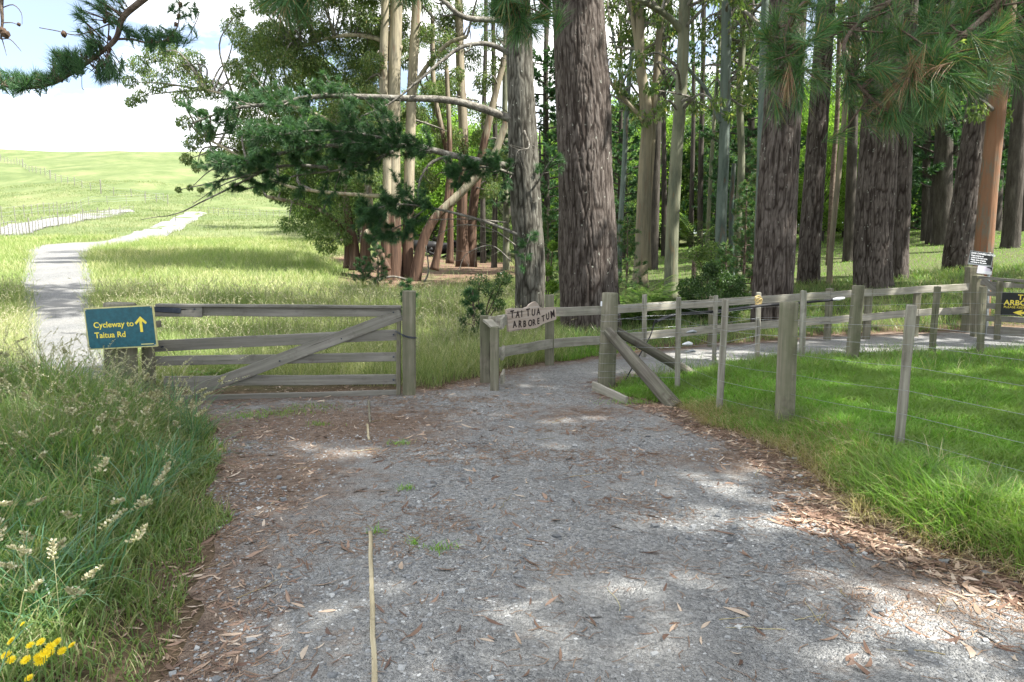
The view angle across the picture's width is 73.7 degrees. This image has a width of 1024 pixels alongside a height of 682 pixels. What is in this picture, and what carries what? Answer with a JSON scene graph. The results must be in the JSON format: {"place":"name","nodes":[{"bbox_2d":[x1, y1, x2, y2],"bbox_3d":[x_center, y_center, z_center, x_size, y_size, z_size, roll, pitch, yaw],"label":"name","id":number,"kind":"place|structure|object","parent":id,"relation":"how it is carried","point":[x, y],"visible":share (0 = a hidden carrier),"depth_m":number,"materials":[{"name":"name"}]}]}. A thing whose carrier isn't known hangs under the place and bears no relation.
{"place":"outdoors","nodes":[
{"label":"outdoors","id":0,"kind":"place"},
{"bbox_2d":[1,209,134,234],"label":"farm road","id":1,"kind":"structure","parent":0,"point":[31,230],"depth_m":64.24,"materials":[{"name":"gravel"}]},
{"bbox_2d":[0,342,274,681],"bbox_3d":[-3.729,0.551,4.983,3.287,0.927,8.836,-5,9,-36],"label":"tall grass","id":2,"kind":"structure","parent":0,"point":[170,527],"depth_m":3.89,"materials":[{"name":"green plant"}]},
{"bbox_2d":[0,0,869,224],"label":"sky","id":3,"kind":"structure","parent":0,"point":[68,118],"materials":[{"name":"white"}]},
{"bbox_2d":[0,149,1023,681],"bbox_3d":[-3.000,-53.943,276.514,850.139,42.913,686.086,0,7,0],"label":"ground","id":4,"kind":"structure","parent":0,"point":[96,167],"depth_m":31.46,"materials":[{"name":"green plant"}]},
{"bbox_2d":[0,206,133,235],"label":"batten fence","id":5,"kind":"object","parent":4,"relation":"on","point":[58,219],"visible":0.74,"depth_m":62.27,"materials":[{"name":"grey wood"}]},
{"bbox_2d":[0,0,205,99],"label":"pine tree","id":6,"kind":"object","parent":4,"relation":"on","point":[68,64],"visible":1,"depth_m":6.64,"materials":[{"name":"green plant"}]},
{"bbox_2d":[14,211,205,384],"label":"cycleway","id":7,"kind":"object","parent":4,"relation":"on","point":[56,269],"visible":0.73,"depth_m":19.72,"materials":[{"name":"grey concrete"}]},
{"bbox_2d":[0,336,225,681],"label":"cocksfoot grass","id":8,"kind":"structure","parent":4,"relation":"on","point":[144,502],"depth_m":3.38,"materials":[{"name":"plant"}]},
{"bbox_2d":[0,375,232,681],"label":"dead stalks","id":9,"kind":"object","parent":4,"relation":"on","point":[94,533],"visible":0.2,"depth_m":3.97,"materials":[{"name":"plant"}]},
{"bbox_2d":[103,302,137,385],"bbox_3d":[-4.189,0.239,7.316,0.372,1.309,0.320,0,7,0],"label":"gate post","id":10,"kind":"object","parent":4,"relation":"on","point":[131,352],"visible":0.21,"depth_m":7.19,"materials":[{"name":"wood"}]},
{"bbox_2d":[84,305,161,349],"bbox_3d":[-3.993,-0.154,7.092,0.730,0.463,0.270,0,7,0],"label":"direction sign","id":11,"kind":"object","parent":10,"relation":"attached to","point":[136,326],"visible":1,"depth_m":6.96,"materials":[{"name":"teal metal"}]},
{"bbox_2d":[0,326,250,506],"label":"seeding grass","id":12,"kind":"structure","parent":4,"relation":"on","point":[117,364],"depth_m":5.52,"materials":[{"name":"green plant"}]},
{"bbox_2d":[141,347,155,392],"bbox_3d":[-3.963,0.332,7.448,0.152,1.109,0.096,0,7,0],"label":"gate post","id":13,"kind":"object","parent":4,"relation":"on","point":[148,353],"visible":0.2,"depth_m":7.40,"materials":[{"name":"wood"}]},
{"bbox_2d":[0,180,477,254],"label":"distant grass","id":14,"kind":"structure","parent":4,"relation":"on","point":[258,219],"depth_m":93.52,"materials":[{"name":"green plant"}]},
{"bbox_2d":[0,232,514,300],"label":"hillside grass","id":15,"kind":"structure","parent":4,"relation":"on","point":[200,246],"depth_m":28.14,"materials":[{"name":"green plant"}]},
{"bbox_2d":[0,273,573,374],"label":"meadow seed heads","id":16,"kind":"object","parent":4,"relation":"on","point":[114,286],"visible":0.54,"depth_m":14.75,"materials":[{"name":"plant"}]},
{"bbox_2d":[0,283,582,387],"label":"meadow grass","id":17,"kind":"structure","parent":4,"relation":"on","point":[351,367],"depth_m":11.89,"materials":[{"name":"green plant"}]},
{"bbox_2d":[120,0,507,280],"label":"gum tree","id":18,"kind":"object","parent":4,"relation":"on","point":[387,44],"visible":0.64,"depth_m":25.94,"materials":[{"name":"green plant"}]},
{"bbox_2d":[251,154,382,271],"bbox_3d":[-7.885,-5.382,27.755,5.193,5.108,3.328,0,7,0],"label":"gum tree","id":19,"kind":"object","parent":4,"relation":"on","point":[350,242],"visible":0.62,"depth_m":27.42,"materials":[{"name":"green plant"}]},
{"bbox_2d":[141,0,565,330],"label":"pine tree","id":20,"kind":"object","parent":4,"relation":"on","point":[520,164],"visible":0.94,"depth_m":12.62,"materials":[{"name":"green plant"}]},
{"bbox_2d":[347,254,376,286],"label":"young pine","id":21,"kind":"object","parent":4,"relation":"on","point":[359,269],"visible":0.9,"depth_m":23.85,"materials":[{"name":"green plant"}]},
{"bbox_2d":[358,243,391,287],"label":"young pine","id":22,"kind":"object","parent":4,"relation":"on","point":[375,254],"visible":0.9,"depth_m":23.79,"materials":[{"name":"green plant"}]},
{"bbox_2d":[402,290,415,395],"bbox_3d":[-1.193,0.123,7.925,0.172,1.419,0.149,0,7,0],"label":"gate post","id":23,"kind":"object","parent":4,"relation":"on","point":[408,343],"visible":0.77,"depth_m":7.85,"materials":[{"name":"grey wood"}]},
{"bbox_2d":[154,303,415,401],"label":"wooden gate","id":24,"kind":"structure","parent":23,"relation":"attached to","point":[310,344],"depth_m":7.70,"materials":[{"name":"grey wood"}]},
{"bbox_2d":[382,108,477,242],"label":"broadleaf tree","id":25,"kind":"object","parent":4,"relation":"on","point":[437,197],"visible":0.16,"depth_m":50.58,"materials":[{"name":"green plant"}]},
{"bbox_2d":[401,79,476,230],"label":"broadleaf tree","id":26,"kind":"object","parent":4,"relation":"on","point":[429,108],"visible":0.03,"depth_m":64.59,"materials":[{"name":"green plant"}]},
{"bbox_2d":[414,0,508,270],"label":"gum tree","id":27,"kind":"object","parent":4,"relation":"on","point":[466,239],"visible":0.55,"depth_m":30.17,"materials":[{"name":"brown plant"}]},
{"bbox_2d":[421,121,501,243],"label":"broadleaf tree","id":28,"kind":"object","parent":4,"relation":"on","point":[474,149],"visible":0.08,"depth_m":51.63,"materials":[{"name":"green plant"}]},
{"bbox_2d":[456,286,485,341],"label":"young pine","id":29,"kind":"object","parent":4,"relation":"on","point":[474,296],"visible":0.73,"depth_m":12.59,"materials":[{"name":"green plant"}]},
{"bbox_2d":[480,0,487,262],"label":"pine tree","id":30,"kind":"object","parent":4,"relation":"on","point":[482,233],"visible":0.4,"depth_m":39.28,"materials":[{"name":"plant"}]},
{"bbox_2d":[460,270,513,331],"bbox_3d":[-0.460,-0.682,13.087,1.035,1.388,0.880,0,7,0],"label":"shrub","id":31,"kind":"object","parent":4,"relation":"on","point":[496,302],"visible":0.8,"depth_m":13.02,"materials":[{"name":"green plant"}]},
{"bbox_2d":[491,7,497,267],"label":"pine tree","id":32,"kind":"object","parent":4,"relation":"on","point":[494,237],"visible":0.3,"depth_m":35.38,"materials":[{"name":"plant"}]},
{"bbox_2d":[477,178,513,259],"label":"broadleaf tree","id":33,"kind":"object","parent":4,"relation":"on","point":[488,214],"visible":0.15,"depth_m":43.21,"materials":[{"name":"green plant"}]},
{"bbox_2d":[502,32,509,269],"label":"pine tree","id":34,"kind":"object","parent":4,"relation":"on","point":[506,263],"visible":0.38,"depth_m":33.33,"materials":[{"name":"brown plant"}]},
{"bbox_2d":[488,8,558,259],"bbox_3d":[1.363,-9.020,31.340,5.146,12.306,4.808,3,8,22],"label":"pine tree","id":35,"kind":"object","parent":4,"relation":"on","point":[546,114],"visible":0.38,"depth_m":30.66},
{"bbox_2d":[541,207,559,306],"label":"young pine","id":36,"kind":"object","parent":4,"relation":"on","point":[546,225],"visible":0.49,"depth_m":17.76,"materials":[{"name":"green plant"}]},
{"bbox_2d":[545,240,559,301],"bbox_3d":[0.825,-1.285,15.244,0.504,1.946,0.941,0,7,0],"label":"shrub","id":37,"kind":"object","parent":4,"relation":"on","point":[552,245],"visible":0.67,"depth_m":14.98,"materials":[{"name":"green plant"}]},
{"bbox_2d":[553,0,621,333],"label":"pine tree","id":38,"kind":"object","parent":4,"relation":"on","point":[587,253],"visible":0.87,"depth_m":13.89,"materials":[{"name":"brown plant"}]},
{"bbox_2d":[212,219,1023,298],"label":"woodland grass","id":39,"kind":"structure","parent":4,"relation":"on","point":[824,249],"depth_m":27.24,"materials":[{"name":"green plant"}]},
{"bbox_2d":[612,163,637,259],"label":"broadleaf tree","id":40,"kind":"object","parent":4,"relation":"on","point":[625,207],"visible":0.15,"depth_m":37.13,"materials":[{"name":"green plant"}]},
{"bbox_2d":[241,0,1023,155],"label":"pine tree","id":41,"kind":"object","parent":4,"relation":"on","point":[923,68],"visible":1,"depth_m":2.66,"materials":[{"name":"green plant"}]},
{"bbox_2d":[616,215,651,298],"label":"young pine","id":42,"kind":"object","parent":4,"relation":"on","point":[626,260],"visible":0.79,"depth_m":19.75,"materials":[{"name":"green plant"}]},
{"bbox_2d":[611,11,662,243],"bbox_3d":[5.233,-9.537,33.146,4.144,12.306,3.913,0,7,0],"label":"pine tree","id":43,"kind":"object","parent":4,"relation":"on","point":[618,147],"visible":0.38,"depth_m":32.97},
{"bbox_2d":[605,0,670,280],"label":"gum tree","id":44,"kind":"object","parent":4,"relation":"on","point":[618,42],"visible":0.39,"depth_m":23.39,"materials":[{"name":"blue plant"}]},
{"bbox_2d":[592,292,694,406],"bbox_3d":[1.579,0.113,8.238,1.165,1.369,1.797,3,7,21],"label":"strainer post","id":45,"kind":"object","parent":4,"relation":"on","point":[613,339],"visible":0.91,"depth_m":8.35,"materials":[{"name":"grey wood"}]},
{"bbox_2d":[604,0,693,288],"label":"gum tree","id":46,"kind":"object","parent":4,"relation":"on","point":[645,105],"visible":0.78,"depth_m":21.37,"materials":[{"name":"beige plant"}]},
{"bbox_2d":[619,273,680,321],"bbox_3d":[2.768,-1.011,15.423,2.102,1.117,1.957,2,7,14],"label":"fern","id":47,"kind":"object","parent":4,"relation":"on","point":[655,300],"visible":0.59,"depth_m":15.23,"materials":[{"name":"green plant"}]},
{"bbox_2d":[616,0,701,269],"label":"tree","id":48,"kind":"object","parent":4,"relation":"on","point":[655,212],"visible":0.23,"depth_m":29.23,"materials":[{"name":"grey plant"}]},
{"bbox_2d":[616,112,708,247],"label":"broadleaf tree","id":49,"kind":"object","parent":4,"relation":"on","point":[669,121],"visible":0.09,"depth_m":45.21,"materials":[{"name":"green plant"}]},
{"bbox_2d":[660,31,666,256],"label":"pine tree","id":50,"kind":"object","parent":4,"relation":"on","point":[663,182],"visible":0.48,"depth_m":37.14,"materials":[{"name":"plant"}]},
{"bbox_2d":[632,60,719,225],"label":"broadleaf tree","id":51,"kind":"object","parent":4,"relation":"on","point":[688,87],"visible":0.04,"depth_m":53.40,"materials":[{"name":"green plant"}]},
{"bbox_2d":[660,124,715,245],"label":"young pine","id":52,"kind":"object","parent":4,"relation":"on","point":[683,206],"visible":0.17,"depth_m":44.49,"materials":[{"name":"plant"}]},
{"bbox_2d":[630,0,752,300],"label":"gum tree","id":53,"kind":"object","parent":4,"relation":"on","point":[680,93],"visible":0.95,"depth_m":17.30,"materials":[{"name":"green plant"}]},
{"bbox_2d":[688,6,695,249],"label":"pine tree","id":54,"kind":"object","parent":4,"relation":"on","point":[691,188],"visible":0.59,"depth_m":40.96,"materials":[{"name":"plant"}]},
{"bbox_2d":[664,212,727,277],"bbox_3d":[6.369,-3.325,23.853,2.201,2.555,1.960,0,7,0],"label":"fern","id":55,"kind":"object","parent":4,"relation":"on","point":[684,236],"visible":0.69,"depth_m":23.80,"materials":[{"name":"green plant"}]},
{"bbox_2d":[697,1,705,256],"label":"pine tree","id":56,"kind":"object","parent":4,"relation":"on","point":[700,181],"visible":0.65,"depth_m":34.05,"materials":[{"name":"plant"}]},
{"bbox_2d":[394,261,1023,388],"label":"shade grass","id":57,"kind":"structure","parent":4,"relation":"on","point":[943,271],"depth_m":14.05,"materials":[{"name":"green plant"}]},
{"bbox_2d":[685,240,737,290],"bbox_3d":[5.823,-2.184,19.962,1.494,1.621,1.001,3,8,21],"label":"shrub","id":58,"kind":"object","parent":4,"relation":"on","point":[704,252],"visible":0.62,"depth_m":19.79,"materials":[{"name":"green plant"}]},
{"bbox_2d":[673,260,750,320],"bbox_3d":[4.668,-1.108,15.892,1.761,1.579,1.338,-3,8,-23],"label":"shrub","id":59,"kind":"object","parent":4,"relation":"on","point":[713,274],"visible":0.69,"depth_m":15.76,"materials":[{"name":"green plant"}]},
{"bbox_2d":[680,125,744,234],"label":"broadleaf tree","id":60,"kind":"object","parent":4,"relation":"on","point":[687,183],"visible":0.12,"depth_m":44.52,"materials":[{"name":"green plant"}]},
{"bbox_2d":[704,3,721,257],"bbox_3d":[9.836,-14.386,32.520,0.731,21.253,0.328,-2,7,-13],"label":"pine tree","id":61,"kind":"object","parent":4,"relation":"on","point":[708,217],"visible":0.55,"depth_m":33.10,"materials":[{"name":"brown plant"}]},
{"bbox_2d":[687,143,744,248],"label":"young pine","id":62,"kind":"object","parent":4,"relation":"on","point":[713,184],"visible":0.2,"depth_m":40.10,"materials":[{"name":"plant"}]},
{"bbox_2d":[681,88,757,240],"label":"broadleaf tree","id":63,"kind":"object","parent":4,"relation":"on","point":[710,123],"visible":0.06,"depth_m":44.71,"materials":[{"name":"green plant"}]},
{"bbox_2d":[480,283,968,390],"bbox_3d":[4.153,-0.285,11.693,11.270,1.223,1.562,-4,8,-31],"label":"rail fence","id":64,"kind":"object","parent":4,"relation":"on","point":[492,352],"visible":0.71,"depth_m":11.69,"materials":[{"name":"grey wood"}]},
{"bbox_2d":[505,301,555,331],"bbox_3d":[0.256,-0.355,9.301,0.084,0.365,1.226,5,9,35],"label":"carved sign","id":65,"kind":"object","parent":64,"relation":"attached to","point":[533,314],"visible":1,"depth_m":9.20,"materials":[{"name":"brown wood"}]},
{"bbox_2d":[688,0,760,278],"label":"gum tree","id":66,"kind":"object","parent":4,"relation":"on","point":[727,29],"visible":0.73,"depth_m":21.39,"materials":[{"name":"green plant"}]},
{"bbox_2d":[705,241,745,297],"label":"young pine","id":67,"kind":"object","parent":4,"relation":"on","point":[726,248],"visible":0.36,"depth_m":17.33,"materials":[{"name":"green plant"}]},
{"bbox_2d":[707,180,755,297],"bbox_3d":[5.648,-2.314,16.697,1.407,3.213,1.547,-5,8,-33],"label":"young pine","id":68,"kind":"object","parent":4,"relation":"on","point":[749,231],"visible":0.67,"depth_m":16.53,"materials":[{"name":"green plant"}]},
{"bbox_2d":[704,0,760,274],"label":"gum tree","id":69,"kind":"object","parent":4,"relation":"on","point":[741,60],"visible":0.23,"depth_m":23.34,"materials":[{"name":"grey plant"}]},
{"bbox_2d":[733,138,756,294],"bbox_3d":[6.493,-3.319,18.181,1.540,4.412,1.471,-3,8,-23],"label":"young pine","id":70,"kind":"object","parent":4,"relation":"on","point":[750,165],"visible":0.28,"depth_m":18.14,"materials":[{"name":"green plant"}]},
{"bbox_2d":[697,0,805,255],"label":"pine tree","id":71,"kind":"object","parent":4,"relation":"on","point":[749,130],"visible":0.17,"depth_m":31.87,"materials":[{"name":"plant"}]},
{"bbox_2d":[736,0,768,247],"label":"gum tree","id":72,"kind":"object","parent":4,"relation":"on","point":[760,89],"visible":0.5,"depth_m":16.04,"materials":[{"name":"blue plant"}]},
{"bbox_2d":[750,0,806,330],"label":"pine tree","id":73,"kind":"object","parent":4,"relation":"on","point":[775,235],"visible":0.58,"depth_m":14.06,"materials":[{"name":"brown plant"}]},
{"bbox_2d":[554,345,1023,575],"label":"lawn grass","id":74,"kind":"structure","parent":4,"relation":"on","point":[1000,395],"depth_m":5.87,"materials":[{"name":"green plant"}]},
{"bbox_2d":[796,0,835,284],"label":"pine tree","id":75,"kind":"object","parent":4,"relation":"on","point":[809,254],"visible":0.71,"depth_m":19.38,"materials":[{"name":"brown plant"}]},
{"bbox_2d":[613,297,1023,471],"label":"wire fence","id":76,"kind":"object","parent":4,"relation":"on","point":[785,392],"visible":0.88,"depth_m":6.06,"materials":[{"name":"grey wood"}]},
{"bbox_2d":[616,285,1023,378],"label":"wire fence","id":77,"kind":"object","parent":4,"relation":"on","point":[856,305],"visible":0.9,"depth_m":9.60,"materials":[{"name":"grey wood"}]},
{"bbox_2d":[797,126,858,241],"bbox_3d":[17.588,-9.160,38.324,4.150,7.909,4.433,3,8,22],"label":"broadleaf tree","id":78,"kind":"object","parent":4,"relation":"on","point":[840,215],"visible":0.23,"depth_m":37.54,"materials":[{"name":"green plant"}]},
{"bbox_2d":[810,0,852,265],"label":"gum tree","id":79,"kind":"object","parent":4,"relation":"on","point":[833,159],"visible":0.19,"depth_m":24.31,"materials":[{"name":"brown plant"}]},
{"bbox_2d":[659,393,1023,583],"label":"dry grass","id":80,"kind":"structure","parent":4,"relation":"on","point":[703,417],"depth_m":4.86,"materials":[{"name":"plant"}]},
{"bbox_2d":[826,0,869,287],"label":"gum tree","id":81,"kind":"object","parent":4,"relation":"on","point":[829,275],"visible":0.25,"depth_m":18.61,"materials":[{"name":"beige plant"}]},
{"bbox_2d":[842,0,860,261],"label":"pine tree","id":82,"kind":"object","parent":4,"relation":"on","point":[850,192],"visible":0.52,"depth_m":25.35,"materials":[{"name":"brown plant"}]},
{"bbox_2d":[853,0,904,288],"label":"pine tree","id":83,"kind":"object","parent":4,"relation":"on","point":[875,211],"visible":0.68,"depth_m":17.55,"materials":[{"name":"brown plant"}]},
{"bbox_2d":[893,0,917,279],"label":"pine tree","id":84,"kind":"object","parent":4,"relation":"on","point":[901,240],"visible":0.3,"depth_m":18.81,"materials":[{"name":"brown plant"}]},
{"bbox_2d":[866,15,971,240],"bbox_3d":[19.245,-13.599,31.445,5.559,18.278,6.971,-5,8,-34],"label":"pine tree","id":85,"kind":"object","parent":4,"relation":"on","point":[925,197],"visible":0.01,"depth_m":32.25,"materials":[{"name":"plant"}]},
{"bbox_2d":[910,121,934,229],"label":"young pine","id":86,"kind":"object","parent":4,"relation":"on","point":[918,196],"visible":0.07,"depth_m":37.17,"materials":[{"name":"plant"}]},
{"bbox_2d":[858,0,1015,244],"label":"pine tree","id":87,"kind":"object","parent":4,"relation":"on","point":[955,129],"visible":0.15,"depth_m":29.68,"materials":[{"name":"green plant"}]},
{"bbox_2d":[918,0,975,245],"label":"pine tree","id":88,"kind":"object","parent":4,"relation":"on","point":[942,188],"visible":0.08,"depth_m":29.12,"materials":[{"name":"brown plant"}]},
{"bbox_2d":[913,0,1019,179],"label":"pine tree","id":89,"kind":"object","parent":4,"relation":"on","point":[1006,129],"visible":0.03,"depth_m":31.63,"materials":[{"name":"plant"}]},
{"bbox_2d":[941,0,995,272],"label":"pine tree","id":90,"kind":"object","parent":4,"relation":"on","point":[958,247],"visible":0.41,"depth_m":19.40,"materials":[{"name":"brown plant"}]},
{"bbox_2d":[961,266,983,336],"bbox_3d":[9.380,-0.710,13.874,0.266,1.598,0.760,2,7,20],"label":"gate post","id":91,"kind":"object","parent":4,"relation":"on","point":[969,323],"visible":0.6,"depth_m":13.93,"materials":[{"name":"grey wood"}]},
{"bbox_2d":[978,276,1023,339],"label":"wooden gate","id":92,"kind":"structure","parent":91,"relation":"attached to","point":[997,290],"depth_m":13.20,"materials":[{"name":"grey wood"}]},
{"bbox_2d":[1000,292,1023,315],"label":"arboretum sign","id":93,"kind":"object","parent":92,"relation":"attached to","point":[1012,309],"visible":0.98,"depth_m":13.05,"materials":[{"name":"black paint"}]},
{"bbox_2d":[968,251,994,333],"bbox_3d":[9.480,-0.884,13.884,0.559,1.897,0.071,0,7,0],"label":"notice sign","id":94,"kind":"object","parent":4,"relation":"on","point":[982,261],"visible":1,"depth_m":13.77,"materials":[{"name":"black paint"}]},
{"bbox_2d":[956,0,1023,315],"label":"gum tree","id":95,"kind":"object","parent":4,"relation":"on","point":[995,124],"visible":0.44,"depth_m":14.73,"materials":[{"name":"orange plant"}]},
{"bbox_2d":[963,0,1023,248],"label":"pine tree","id":96,"kind":"object","parent":4,"relation":"on","point":[1011,231],"visible":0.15,"depth_m":25.28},
{"bbox_2d":[995,140,1004,230],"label":"pine tree","id":97,"kind":"object","parent":4,"relation":"on","point":[999,212],"visible":0.01,"depth_m":35.14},
{"bbox_2d":[159,327,1023,681],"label":"gravel path","id":98,"kind":"structure","parent":0,"point":[599,651],"depth_m":3.58,"materials":[{"name":"grey gravel"}]},
{"bbox_2d":[34,380,477,681],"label":"verge litter","id":99,"kind":"object","parent":98,"relation":"on","point":[232,640],"visible":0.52,"depth_m":3.24,"materials":[{"name":"brown plant"}]},
{"bbox_2d":[368,531,377,681],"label":"timber edging","id":100,"kind":"object","parent":98,"relation":"on","point":[372,630],"visible":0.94,"depth_m":3.06,"materials":[{"name":"beige wood"}]},
{"bbox_2d":[207,396,655,555],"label":"gravel weeds","id":101,"kind":"object","parent":98,"relation":"on","point":[409,487],"visible":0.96,"depth_m":6.81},
{"bbox_2d":[189,365,790,469],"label":"scattered stones","id":102,"kind":"object","parent":98,"relation":"on","point":[488,431],"visible":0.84,"depth_m":6.30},
{"bbox_2d":[195,415,948,654],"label":"fallen twigs","id":103,"kind":"object","parent":98,"relation":"on","point":[617,600],"visible":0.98,"depth_m":3.15,"materials":[{"name":"wood"}]},
{"bbox_2d":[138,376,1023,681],"bbox_3d":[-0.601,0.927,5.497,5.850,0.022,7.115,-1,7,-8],"label":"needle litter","id":104,"kind":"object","parent":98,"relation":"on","point":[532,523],"visible":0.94,"depth_m":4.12,"materials":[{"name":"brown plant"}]},
{"bbox_2d":[183,425,994,679],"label":"fallen leaves","id":105,"kind":"object","parent":98,"relation":"on","point":[972,652],"visible":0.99,"depth_m":3.47,"materials":[{"name":"brown plant"}]},
{"bbox_2d":[624,402,1023,609],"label":"bank litter","id":106,"kind":"object","parent":98,"relation":"on","point":[754,463],"visible":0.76,"depth_m":4.24,"materials":[{"name":"brown plant"}]},
{"bbox_2d":[768,494,1023,617],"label":"leaf drift","id":107,"kind":"object","parent":98,"relation":"on","point":[967,576],"visible":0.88,"depth_m":3.72,"materials":[{"name":"brown plant"}]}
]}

